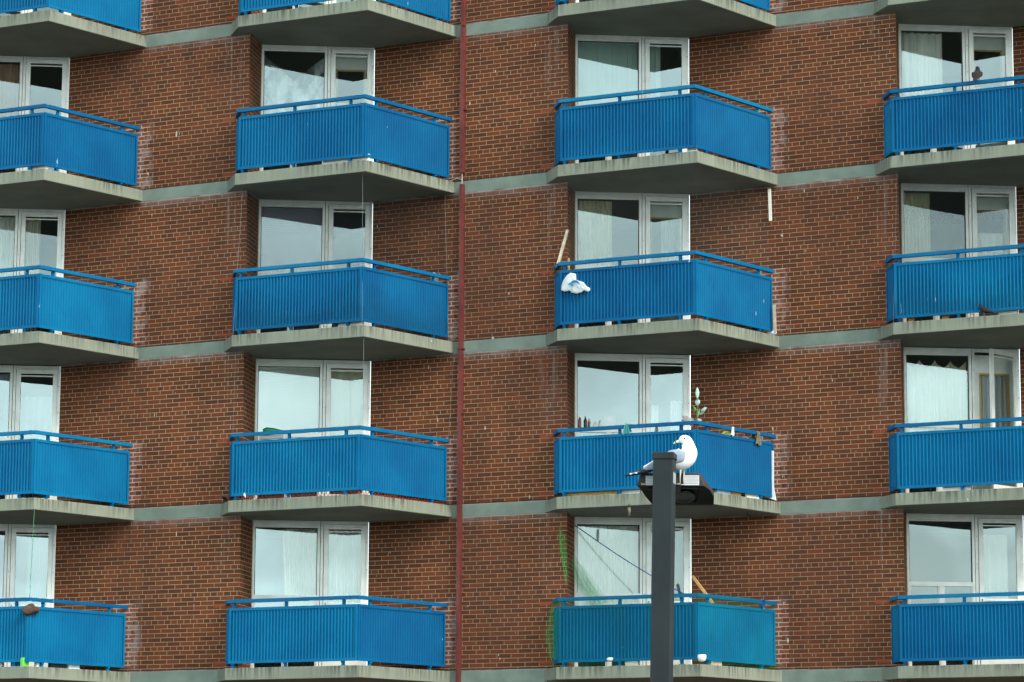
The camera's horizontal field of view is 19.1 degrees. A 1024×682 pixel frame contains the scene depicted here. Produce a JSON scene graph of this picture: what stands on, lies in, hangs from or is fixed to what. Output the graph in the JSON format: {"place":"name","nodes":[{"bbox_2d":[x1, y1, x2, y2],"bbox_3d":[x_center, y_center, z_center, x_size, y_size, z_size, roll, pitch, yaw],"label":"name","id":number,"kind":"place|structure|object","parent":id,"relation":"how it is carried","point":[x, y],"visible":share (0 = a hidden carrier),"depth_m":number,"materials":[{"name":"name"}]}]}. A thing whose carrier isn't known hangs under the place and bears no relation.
{"place":"outdoors","nodes":[
{"label":"outdoors","id":0,"kind":"place"},
{"bbox_2d":[48,663,66,667],"bbox_3d":[-7.346,5.237,49.289,0.060,0.110,0.346,-8,-12,40],"label":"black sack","id":1,"kind":"object","parent":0,"point":[53,665],"visible":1,"depth_m":49.24,"materials":[{"name":"plastic"}]},
{"bbox_2d":[263,427,279,434],"bbox_3d":[-3.953,1.504,50.583,0.370,0.146,0.100,1,-9,-3],"label":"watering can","id":2,"kind":"object","parent":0,"point":[269,429],"visible":0.34,"depth_m":50.55,"materials":[{"name":"green plastic"}]},
{"bbox_2d":[625,661,639,665],"bbox_3d":[1.884,5.031,47.744,0.223,0.110,0.060,-4,-10,26],"label":"cement block","id":3,"kind":"object","parent":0,"point":[632,663],"depth_m":47.71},
{"label":"ground","id":4,"kind":"structure","parent":0,"visible":0},
{"bbox_2d":[0,0,1023,681],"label":"apartment building","id":5,"kind":"structure","parent":4,"relation":"on","point":[156,136],"depth_m":49.82,"materials":[{"name":"red brick"}]},
{"bbox_2d":[0,532,4,606],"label":"curtain","id":6,"kind":"object","parent":5,"relation":"hanging from","point":[2,537],"visible":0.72,"depth_m":51.35,"materials":[{"name":"white fabric"}]},
{"bbox_2d":[0,524,8,606],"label":"window","id":7,"kind":"structure","parent":5,"relation":"in","point":[3,527],"depth_m":51.20,"materials":[{"name":"white plastic"}]},
{"bbox_2d":[0,374,9,498],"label":"curtain","id":8,"kind":"object","parent":5,"relation":"hanging from","point":[4,394],"visible":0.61,"depth_m":51.77,"materials":[{"name":"white fabric"}]},
{"bbox_2d":[0,365,13,498],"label":"window","id":9,"kind":"structure","parent":5,"relation":"in","point":[3,368],"depth_m":51.65,"materials":[{"name":"white plastic"}]},
{"bbox_2d":[0,217,14,333],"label":"curtain","id":10,"kind":"object","parent":5,"relation":"hanging from","point":[7,226],"visible":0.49,"depth_m":52.21,"materials":[{"name":"white fabric"}]},
{"bbox_2d":[0,208,18,332],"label":"window","id":11,"kind":"structure","parent":5,"relation":"in","point":[3,211],"depth_m":52.12,"materials":[{"name":"white plastic"}]},
{"bbox_2d":[0,64,19,172],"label":"curtain","id":12,"kind":"object","parent":5,"relation":"hanging from","point":[9,85],"visible":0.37,"depth_m":52.65,"materials":[{"name":"white fabric"}]},
{"bbox_2d":[0,56,23,171],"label":"window","id":13,"kind":"structure","parent":5,"relation":"in","point":[16,59],"depth_m":52.57,"materials":[{"name":"white plastic"}]},
{"bbox_2d":[20,657,28,665],"bbox_3d":[-7.790,5.133,48.760,0.060,0.140,0.127,-8,-12,40],"label":"lime bottle","id":14,"kind":"object","parent":5,"relation":"on","point":[22,663],"visible":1,"depth_m":48.72,"materials":[{"name":"plastic"}]},
{"bbox_2d":[7,528,52,666],"bbox_3d":[-8.073,4.323,51.108,0.686,2.388,0.087,1,-9,-5],"label":"door","id":15,"kind":"structure","parent":5,"relation":"in","point":[20,530],"depth_m":51.23,"materials":[{"name":"white plastic"}]},
{"bbox_2d":[21,603,39,615],"bbox_3d":[-7.707,4.297,48.848,0.284,0.206,0.240,9,-13,-43],"label":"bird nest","id":16,"kind":"object","parent":5,"relation":"on","point":[29,609],"visible":1,"depth_m":48.78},
{"bbox_2d":[24,218,40,331],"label":"curtain","id":17,"kind":"object","parent":5,"relation":"hanging from","point":[32,243],"visible":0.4,"depth_m":52.25,"materials":[{"name":"beige fabric"}]},
{"bbox_2d":[30,510,34,586],"bbox_3d":[-7.703,3.427,48.953,0.008,1.442,0.081,7,-11,-35],"label":"cord","id":18,"kind":"object","parent":5,"relation":"hanging from","point":[32,548],"visible":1,"depth_m":48.96,"materials":[{"name":"green plastic"}]},
{"bbox_2d":[17,396,52,497],"bbox_3d":[-8.082,1.904,51.690,0.640,1.940,0.145,1,-9,-6],"label":"curtain","id":19,"kind":"object","parent":5,"relation":"hanging from","point":[35,413],"visible":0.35,"depth_m":51.79,"materials":[{"name":"fabric"}]},
{"bbox_2d":[13,369,57,499],"bbox_3d":[-8.062,1.662,51.567,0.686,2.388,0.042,1,-9,-5],"label":"door","id":20,"kind":"structure","parent":5,"relation":"in","point":[19,371],"depth_m":51.67,"materials":[{"name":"white plastic"}]},
{"bbox_2d":[26,533,48,604],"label":"curtain","id":21,"kind":"object","parent":5,"relation":"hanging from","point":[37,571],"visible":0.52,"depth_m":51.39,"materials":[{"name":"fabric"}]},
{"bbox_2d":[27,165,48,169],"bbox_3d":[-7.803,-2.878,50.219,0.380,0.200,0.060,-4,-10,26],"label":"white bin","id":22,"kind":"object","parent":5,"relation":"on","point":[40,167],"visible":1,"depth_m":50.16,"materials":[{"name":"plastic"}]},
{"bbox_2d":[18,212,61,333],"bbox_3d":[-8.048,-1.016,52.006,0.686,2.388,0.042,1,-9,-5],"label":"door","id":23,"kind":"structure","parent":5,"relation":"in","point":[24,214],"depth_m":52.12,"materials":[{"name":"white plastic"}]},
{"bbox_2d":[23,59,66,172],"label":"door","id":24,"kind":"structure","parent":5,"relation":"in","point":[29,61],"depth_m":52.57,"materials":[{"name":"white plastic"}]},
{"bbox_2d":[67,664,79,668],"bbox_3d":[-7.128,5.272,49.529,0.060,0.120,0.236,-8,-12,40],"label":"white packet","id":25,"kind":"object","parent":5,"relation":"on","point":[70,666],"visible":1,"depth_m":49.49},
{"bbox_2d":[258,435,284,439],"bbox_3d":[-3.997,1.655,50.627,0.440,0.170,0.308,1,-9,-5],"label":"air conditioner","id":26,"kind":"object","parent":5,"relation":"attached to","point":[266,437],"visible":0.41,"depth_m":50.48,"materials":[{"name":"white plastic"}]},
{"bbox_2d":[250,520,320,667],"bbox_3d":[-3.741,4.212,50.320,1.140,2.506,0.100,1,-9,-5],"label":"window","id":27,"kind":"structure","parent":5,"relation":"in","point":[256,523],"depth_m":50.41,"materials":[{"name":"white glass"}]},
{"bbox_2d":[253,359,322,498],"bbox_3d":[-3.728,1.548,50.757,1.140,2.506,0.100,1,-9,-5],"label":"window","id":28,"kind":"structure","parent":5,"relation":"in","point":[259,362],"depth_m":50.88,"materials":[{"name":"white plastic"}]},
{"bbox_2d":[257,367,319,498],"bbox_3d":[-3.735,1.591,50.846,1.020,2.330,0.050,1,-9,-5],"label":"window blind","id":29,"kind":"object","parent":5,"relation":"attached to","point":[309,375],"depth_m":50.95,"materials":[{"name":"white fabric"}]},
{"bbox_2d":[260,207,321,332],"bbox_3d":[-3.721,-1.087,51.284,1.020,2.330,0.050,1,-9,-5],"label":"window blind","id":30,"kind":"object","parent":5,"relation":"attached to","point":[298,233],"depth_m":51.39,"materials":[{"name":"grey fabric"}]},
{"bbox_2d":[256,199,325,332],"bbox_3d":[-3.714,-1.130,51.196,1.140,2.506,0.100,1,-9,-5],"label":"window","id":31,"kind":"structure","parent":5,"relation":"in","point":[284,202],"depth_m":51.31,"materials":[{"name":"white plastic"}]},
{"bbox_2d":[259,44,327,170],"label":"window","id":32,"kind":"structure","parent":5,"relation":"in","point":[279,48],"depth_m":51.77,"materials":[{"name":"white plastic"}]},
{"bbox_2d":[268,59,323,111],"bbox_3d":[-3.698,-4.318,51.743,1.000,1.020,0.047,1,-9,-6],"label":"plastic film","id":33,"kind":"object","parent":5,"relation":"hanging from","point":[284,85],"visible":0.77,"depth_m":51.73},
{"bbox_2d":[283,529,315,666],"bbox_3d":[-3.532,4.270,50.461,0.555,2.320,0.153,0,-9,0],"label":"curtain","id":34,"kind":"object","parent":5,"relation":"hanging from","point":[299,554],"visible":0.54,"depth_m":50.55,"materials":[{"name":"beige fabric"}]},
{"bbox_2d":[233,490,443,503],"bbox_3d":[-2.716,2.479,49.042,3.462,0.120,1.370,2,-9,-8],"label":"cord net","id":35,"kind":"object","parent":5,"relation":"on","point":[340,494],"visible":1,"depth_m":48.98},
{"bbox_2d":[332,266,346,326],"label":"curtain","id":36,"kind":"object","parent":5,"relation":"hanging from","point":[334,324],"visible":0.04,"depth_m":51.41,"materials":[{"name":"fabric"}]},
{"bbox_2d":[233,175,448,340],"bbox_3d":[-2.693,-1.377,49.652,3.558,2.503,1.464,2,-9,-9],"label":"bird net","id":37,"kind":"object","parent":5,"relation":"on","point":[362,245],"visible":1,"depth_m":49.69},
{"bbox_2d":[322,525,365,665],"bbox_3d":[-2.774,4.226,50.349,0.686,2.388,0.087,1,-9,-5],"label":"door","id":38,"kind":"structure","parent":5,"relation":"in","point":[326,527],"depth_m":50.44,"materials":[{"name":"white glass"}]},
{"bbox_2d":[328,530,360,602],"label":"curtain","id":39,"kind":"object","parent":5,"relation":"hanging from","point":[344,566],"visible":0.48,"depth_m":50.65,"materials":[{"name":"white fabric"}]},
{"bbox_2d":[329,369,362,493],"bbox_3d":[-2.782,1.620,50.962,0.640,2.320,0.056,1,-9,-5],"label":"curtain","id":40,"kind":"object","parent":5,"relation":"hanging from","point":[346,398],"visible":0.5,"depth_m":51.06,"materials":[{"name":"beige fabric"}]},
{"bbox_2d":[325,364,367,495],"bbox_3d":[-2.762,1.565,50.808,0.686,2.388,0.042,1,-9,-5],"label":"door","id":41,"kind":"structure","parent":5,"relation":"in","point":[335,366],"depth_m":50.91,"materials":[{"name":"white plastic"}]},
{"bbox_2d":[323,154,370,163],"bbox_3d":[-2.687,-2.942,49.547,0.857,0.160,0.060,-4,-10,26],"label":"white tub","id":42,"kind":"object","parent":5,"relation":"on","point":[344,160],"visible":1,"depth_m":49.52,"materials":[{"name":"plastic"}]},
{"bbox_2d":[327,204,369,327],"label":"door","id":43,"kind":"structure","parent":5,"relation":"in","point":[331,207],"depth_m":51.36,"materials":[{"name":"white plastic"}]},
{"bbox_2d":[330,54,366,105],"bbox_3d":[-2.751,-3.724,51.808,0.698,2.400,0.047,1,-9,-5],"label":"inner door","id":44,"kind":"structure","parent":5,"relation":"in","point":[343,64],"depth_m":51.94,"materials":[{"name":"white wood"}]},
{"bbox_2d":[338,321,363,326],"bbox_3d":[-2.587,-0.318,49.060,0.442,0.220,0.060,-4,-10,26],"label":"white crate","id":45,"kind":"object","parent":5,"relation":"on","point":[351,324],"visible":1,"depth_m":49.00,"materials":[{"name":"plastic"}]},
{"bbox_2d":[330,49,371,109],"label":"door","id":46,"kind":"structure","parent":5,"relation":"in","point":[333,51],"depth_m":51.82,"materials":[{"name":"white plastic"}]},
{"bbox_2d":[556,230,568,263],"bbox_3d":[0.819,-1.504,49.536,0.259,0.650,0.051,8,-12,-38],"label":"wood plank","id":47,"kind":"object","parent":5,"relation":"on","point":[561,249],"visible":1,"depth_m":49.53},
{"bbox_2d":[561,273,589,293],"bbox_3d":[1.013,-0.933,49.024,0.519,0.355,0.058,-4,-10,26],"label":"plastic bag","id":48,"kind":"object","parent":5,"relation":"hanging from","point":[571,283],"visible":1,"depth_m":49.03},
{"bbox_2d":[566,490,617,496],"bbox_3d":[1.270,2.331,48.571,0.920,0.300,0.060,-4,-10,26],"label":"chipboard sheet","id":49,"kind":"object","parent":5,"relation":"on","point":[588,493],"visible":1,"depth_m":48.52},
{"bbox_2d":[578,200,611,326],"bbox_3d":[1.362,-1.180,50.529,0.590,2.320,0.105,1,-9,-5],"label":"curtain","id":50,"kind":"object","parent":5,"relation":"hanging from","point":[591,237],"visible":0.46,"depth_m":50.63,"materials":[{"name":"beige fabric"}]},
{"bbox_2d":[577,525,637,666],"bbox_3d":[1.548,4.167,49.675,1.020,2.320,0.055,1,-9,-6],"label":"curtain","id":51,"kind":"object","parent":5,"relation":"hanging from","point":[601,568],"visible":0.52,"depth_m":49.76,"materials":[{"name":"white fabric"}]},
{"bbox_2d":[578,42,637,162],"bbox_3d":[1.592,-3.840,50.966,1.025,2.340,0.060,1,-9,-5],"label":"vertical blind","id":52,"kind":"object","parent":5,"relation":"attached to","point":[602,68],"visible":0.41,"depth_m":51.08,"materials":[{"name":"fabric"}]},
{"bbox_2d":[575,34,641,162],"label":"window","id":53,"kind":"structure","parent":5,"relation":"in","point":[578,37],"depth_m":51.00,"materials":[{"name":"white plastic"}]},
{"bbox_2d":[575,191,641,327],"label":"window","id":54,"kind":"structure","parent":5,"relation":"in","point":[626,196],"depth_m":50.55,"materials":[{"name":"white plastic"}]},
{"bbox_2d":[574,353,642,492],"bbox_3d":[1.572,1.451,49.998,1.140,2.506,0.100,1,-9,-5],"label":"window","id":55,"kind":"structure","parent":5,"relation":"in","point":[578,356],"depth_m":50.11,"materials":[{"name":"white plastic"}]},
{"bbox_2d":[574,517,642,666],"bbox_3d":[1.558,4.115,49.561,1.140,2.506,0.100,1,-9,-5],"label":"window","id":56,"kind":"structure","parent":5,"relation":"in","point":[577,520],"depth_m":49.66,"materials":[{"name":"white glass"}]},
{"bbox_2d":[602,416,615,425],"bbox_3d":[1.600,1.350,50.170,0.240,0.220,0.240,0,-9,0],"label":"storage box","id":57,"kind":"object","parent":5,"relation":"on","point":[609,420],"visible":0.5,"depth_m":50.09,"materials":[{"name":"white plastic"}]},
{"bbox_2d":[622,424,631,433],"bbox_3d":[1.830,1.398,48.297,0.132,0.173,0.120,-4,-10,26],"label":"teal cloth","id":58,"kind":"object","parent":5,"relation":"hanging from","point":[626,429],"visible":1,"depth_m":48.26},
{"bbox_2d":[628,504,630,516],"bbox_3d":[1.837,2.656,47.823,0.052,0.190,0.052,0,-9,0],"label":"soffit bracket","id":59,"kind":"object","parent":5,"relation":"attached to","point":[629,509],"visible":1,"depth_m":47.81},
{"bbox_2d":[622,489,641,493],"bbox_3d":[1.889,2.357,48.278,0.335,0.160,0.060,-4,-10,26],"label":"white strip","id":60,"kind":"object","parent":5,"relation":"on","point":[627,491],"visible":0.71,"depth_m":48.24,"materials":[{"name":"plastic"}]},
{"bbox_2d":[574,525,693,599],"bbox_3d":[1.930,3.516,48.639,2.505,1.339,0.016,-8,-13,42],"label":"clothes line","id":61,"kind":"object","parent":5,"relation":"attached to","point":[621,557],"visible":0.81,"depth_m":48.87,"materials":[{"name":"fabric"}]},
{"bbox_2d":[651,405,657,431],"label":"curtain","id":62,"kind":"object","parent":5,"relation":"hanging from","point":[654,413],"visible":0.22,"depth_m":50.31,"materials":[{"name":"white fabric"}]},
{"bbox_2d":[650,44,660,155],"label":"curtain","id":63,"kind":"object","parent":5,"relation":"attached to","point":[654,67],"visible":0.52,"depth_m":51.16,"materials":[{"name":"fabric"}]},
{"bbox_2d":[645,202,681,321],"bbox_3d":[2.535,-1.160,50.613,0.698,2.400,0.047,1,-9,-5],"label":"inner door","id":64,"kind":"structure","parent":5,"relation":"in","point":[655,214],"depth_m":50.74,"materials":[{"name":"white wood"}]},
{"bbox_2d":[551,593,777,669],"bbox_3d":[2.434,4.604,47.987,3.633,1.160,1.615,0,-9,0],"label":"balcony railing","id":65,"kind":"object","parent":5,"relation":"attached to","point":[674,631],"visible":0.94,"depth_m":47.88,"materials":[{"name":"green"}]},
{"bbox_2d":[645,39,685,155],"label":"door","id":66,"kind":"structure","parent":5,"relation":"in","point":[647,41],"depth_m":51.05,"materials":[{"name":"white plastic"}]},
{"bbox_2d":[645,196,686,321],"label":"door","id":67,"kind":"structure","parent":5,"relation":"in","point":[658,199],"depth_m":50.60,"materials":[{"name":"white plastic"}]},
{"bbox_2d":[562,166,770,268],"bbox_3d":[2.612,-2.012,49.009,3.497,1.403,1.426,2,-9,-9],"label":"bird net","id":68,"kind":"object","parent":5,"relation":"on","point":[664,216],"visible":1,"depth_m":49.01,"materials":[{"name":"plastic"}]},
{"bbox_2d":[646,358,687,431],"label":"door","id":69,"kind":"structure","parent":5,"relation":"in","point":[648,360],"depth_m":50.16,"materials":[{"name":"white plastic"}]},
{"bbox_2d":[651,526,683,598],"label":"curtain","id":70,"kind":"object","parent":5,"relation":"hanging from","point":[679,579],"visible":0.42,"depth_m":49.87,"materials":[{"name":"fabric"}]},
{"bbox_2d":[646,521,688,664],"bbox_3d":[2.526,4.129,49.590,0.686,2.388,0.087,1,-9,-5],"label":"door","id":71,"kind":"structure","parent":5,"relation":"in","point":[648,524],"depth_m":49.69,"materials":[{"name":"white plastic"}]},
{"bbox_2d":[661,220,677,261],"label":"curtain","id":72,"kind":"object","parent":5,"relation":"hanging from","point":[673,228],"visible":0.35,"depth_m":50.81,"materials":[{"name":"fabric"}]},
{"bbox_2d":[670,401,680,430],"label":"curtain","id":73,"kind":"object","parent":5,"relation":"hanging from","point":[675,411],"visible":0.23,"depth_m":50.35,"materials":[{"name":"white fabric"}]},
{"bbox_2d":[681,415,701,428],"bbox_3d":[2.835,1.274,47.928,0.357,0.204,0.098,0,-9,0],"label":"butterfly ornament","id":74,"kind":"object","parent":5,"relation":"attached to","point":[686,418],"visible":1,"depth_m":47.91,"materials":[{"name":"white plastic"}]},
{"bbox_2d":[687,148,697,151],"bbox_3d":[2.882,-3.064,48.657,0.164,0.170,0.060,-4,-10,26],"label":"white bucket","id":75,"kind":"object","parent":5,"relation":"on","point":[691,149],"visible":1,"depth_m":48.63,"materials":[{"name":"plastic"}]},
{"bbox_2d":[693,387,706,428],"bbox_3d":[2.957,1.102,47.905,0.221,0.770,0.074,1,-9,-6],"label":"potted flower","id":76,"kind":"object","parent":5,"relation":"on","point":[697,402],"visible":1,"depth_m":47.91,"materials":[{"name":"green plant"}]},
{"bbox_2d":[698,654,705,661],"bbox_3d":[2.893,4.830,46.459,0.132,0.105,0.132,0,-9,0],"label":"bowl","id":77,"kind":"object","parent":5,"relation":"on","point":[701,657],"visible":1,"depth_m":46.41,"materials":[{"name":"ceramic"}]},
{"bbox_2d":[692,575,713,602],"bbox_3d":[3.036,3.959,48.561,0.044,0.514,0.689,5,-10,-25],"label":"wood pole","id":78,"kind":"object","parent":5,"relation":"attached to","point":[699,585],"visible":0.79,"depth_m":48.61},
{"bbox_2d":[709,661,721,665],"bbox_3d":[3.170,5.021,47.613,0.060,0.100,0.277,-8,-12,40],"label":"wood offcut","id":79,"kind":"object","parent":5,"relation":"on","point":[715,662],"visible":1,"depth_m":47.59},
{"bbox_2d":[715,489,730,494],"bbox_3d":[3.331,2.386,48.221,0.040,0.100,0.365,-8,-12,40],"label":"blue tube","id":80,"kind":"object","parent":5,"relation":"on","point":[722,491],"visible":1,"depth_m":48.20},
{"bbox_2d":[731,491,740,495],"bbox_3d":[3.542,2.425,48.515,0.060,0.120,0.261,-8,-12,40],"label":"chipboard offcut","id":81,"kind":"object","parent":5,"relation":"on","point":[736,493],"visible":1,"depth_m":48.49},
{"bbox_2d":[745,493,758,498],"bbox_3d":[3.852,2.427,48.830,0.030,0.220,0.364,-8,-12,40],"label":"white board","id":82,"kind":"object","parent":5,"relation":"on","point":[752,496],"visible":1,"depth_m":48.77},
{"bbox_2d":[751,431,761,444],"bbox_3d":[3.918,1.563,48.975,0.120,0.223,0.192,-8,-12,40],"label":"olive rag","id":83,"kind":"object","parent":5,"relation":"hanging from","point":[758,438],"visible":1,"depth_m":48.96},
{"bbox_2d":[768,189,771,220],"bbox_3d":[4.226,-2.231,49.962,0.066,0.538,0.020,-4,-10,26],"label":"hanging strip","id":84,"kind":"object","parent":5,"relation":"hanging from","point":[769,204],"visible":1,"depth_m":49.95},
{"bbox_2d":[765,451,775,499],"bbox_3d":[4.169,2.175,49.212,0.194,0.808,0.020,-4,-10,27],"label":"white sheet","id":85,"kind":"object","parent":5,"relation":"on","point":[773,497],"visible":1,"depth_m":49.17,"materials":[{"name":"plastic"}]},
{"bbox_2d":[773,305,776,332],"bbox_3d":[4.266,-0.361,49.550,0.062,0.464,0.020,-4,-10,26],"label":"pale batten","id":86,"kind":"object","parent":5,"relation":"on","point":[774,319],"visible":1,"depth_m":49.54,"materials":[{"name":"white wood"}]},
{"bbox_2d":[904,193,931,321],"bbox_3d":[6.601,-1.278,49.767,0.469,2.320,0.091,2,-9,-8],"label":"curtain","id":87,"kind":"object","parent":5,"relation":"hanging from","point":[916,222],"visible":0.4,"depth_m":49.87,"materials":[{"name":"beige fabric"}]},
{"bbox_2d":[901,32,943,154],"bbox_3d":[6.745,-3.938,50.209,0.729,2.320,0.144,1,-9,-5],"label":"curtain","id":88,"kind":"object","parent":5,"relation":"hanging from","point":[921,59],"visible":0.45,"depth_m":50.32,"materials":[{"name":"white fabric"}]},
{"bbox_2d":[898,24,966,154],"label":"window","id":89,"kind":"structure","parent":5,"relation":"in","point":[901,27],"depth_m":50.25,"materials":[{"name":"white plastic"}]},
{"bbox_2d":[901,183,970,321],"bbox_3d":[6.885,-1.325,49.678,1.140,2.506,0.100,1,-9,-5],"label":"window","id":90,"kind":"structure","parent":5,"relation":"in","point":[912,185],"depth_m":49.80,"materials":[{"name":"white plastic"}]},
{"bbox_2d":[907,360,966,492],"bbox_3d":[6.862,1.429,49.338,1.021,2.270,0.146,1,-9,-4],"label":"curtain","id":91,"kind":"object","parent":5,"relation":"hanging from","point":[936,392],"visible":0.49,"depth_m":49.44,"materials":[{"name":"beige fabric"}]},
{"bbox_2d":[903,347,973,492],"bbox_3d":[6.872,1.354,49.239,1.140,2.506,0.100,1,-9,-5],"label":"window","id":92,"kind":"structure","parent":5,"relation":"in","point":[906,350],"depth_m":49.35,"materials":[{"name":"white plastic"}]},
{"bbox_2d":[906,513,976,665],"bbox_3d":[6.858,4.018,48.802,1.140,2.506,0.100,1,-9,-5],"label":"window","id":93,"kind":"structure","parent":5,"relation":"in","point":[941,586],"depth_m":48.87,"materials":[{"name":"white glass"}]},
{"bbox_2d":[943,486,971,490],"bbox_3d":[6.950,2.304,47.609,0.458,0.100,0.060,-4,-10,26],"label":"board","id":94,"kind":"object","parent":5,"relation":"on","point":[953,488],"visible":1,"depth_m":47.59,"materials":[{"name":"white plastic"}]},
{"bbox_2d":[893,159,1023,322],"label":"bird net","id":95,"kind":"object","parent":5,"relation":"on","point":[956,231],"visible":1,"depth_m":48.16,"materials":[{"name":"plastic"}]},
{"bbox_2d":[971,66,982,80],"bbox_3d":[7.358,-4.228,48.321,0.177,0.249,0.372,-3,4,18],"label":"pigeon","id":96,"kind":"object","parent":5,"relation":"on","point":[977,74],"visible":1,"depth_m":48.31,"materials":[{"name":"stone"}]},
{"bbox_2d":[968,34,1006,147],"bbox_3d":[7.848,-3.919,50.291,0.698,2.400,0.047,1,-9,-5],"label":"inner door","id":97,"kind":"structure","parent":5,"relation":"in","point":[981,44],"depth_m":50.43,"materials":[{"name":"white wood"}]},
{"bbox_2d":[979,303,997,314],"bbox_3d":[7.440,-0.493,47.640,0.316,0.211,0.106,-4,-10,27],"label":"pigeon","id":98,"kind":"object","parent":5,"relation":"on","point":[985,310],"visible":1,"depth_m":47.62,"materials":[{"name":"stone"}]},
{"bbox_2d":[968,28,1011,147],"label":"door","id":99,"kind":"structure","parent":5,"relation":"in","point":[971,31],"depth_m":50.30,"materials":[{"name":"white plastic"}]},
{"bbox_2d":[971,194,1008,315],"bbox_3d":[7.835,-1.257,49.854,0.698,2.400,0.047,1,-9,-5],"label":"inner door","id":100,"kind":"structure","parent":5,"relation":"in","point":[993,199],"depth_m":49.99,"materials":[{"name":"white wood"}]},
{"bbox_2d":[978,233,1003,255],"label":"curtain","id":101,"kind":"object","parent":5,"relation":"hanging from","point":[991,244],"visible":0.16,"depth_m":49.99,"materials":[{"name":"white fabric"}]},
{"bbox_2d":[971,188,1013,316],"bbox_3d":[7.851,-1.307,49.729,0.686,2.388,0.042,1,-9,-5],"label":"door","id":102,"kind":"structure","parent":5,"relation":"in","point":[975,190],"depth_m":49.84,"materials":[{"name":"white plastic"}]},
{"bbox_2d":[978,535,1007,598],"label":"curtain","id":103,"kind":"object","parent":5,"relation":"hanging from","point":[995,565],"visible":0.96,"depth_m":49.11,"materials":[{"name":"white fabric"}]},
{"bbox_2d":[981,376,1007,427],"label":"curtain","id":104,"kind":"object","parent":5,"relation":"hanging from","point":[1000,384],"visible":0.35,"depth_m":49.55,"materials":[{"name":"fabric"}]},
{"bbox_2d":[974,355,1014,488],"bbox_3d":[7.821,1.421,49.415,0.698,2.400,0.047,1,-9,-5],"label":"inner door","id":105,"kind":"structure","parent":5,"relation":"in","point":[1002,367],"depth_m":49.53,"materials":[{"name":"white wood"}]},
{"bbox_2d":[978,518,1022,663],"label":"door","id":106,"kind":"structure","parent":5,"relation":"in","point":[980,520],"depth_m":48.92,"materials":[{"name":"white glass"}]},
{"bbox_2d":[989,348,1019,488],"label":"door","id":107,"kind":"structure","parent":5,"relation":"in","point":[991,351],"depth_m":49.11,"materials":[{"name":"white plastic"}]},
{"bbox_2d":[998,310,1018,314],"bbox_3d":[7.755,-0.464,47.664,0.309,0.160,0.060,-4,-10,26],"label":"white tray","id":108,"kind":"object","parent":5,"relation":"on","point":[1008,311],"visible":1,"depth_m":47.63,"materials":[{"name":"plastic"}]},
{"bbox_2d":[637,452,713,681],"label":"street lamp","id":109,"kind":"object","parent":4,"relation":"on","point":[664,493],"visible":1,"depth_m":27.50,"materials":[{"name":"grey metal"}]},
{"bbox_2d":[624,435,696,484],"bbox_3d":[1.358,1.085,27.847,0.665,0.456,0.209,0,-9,0],"label":"seagull","id":110,"kind":"object","parent":109,"relation":"on","point":[686,456],"visible":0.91,"depth_m":27.79,"materials":[{"name":"white"}]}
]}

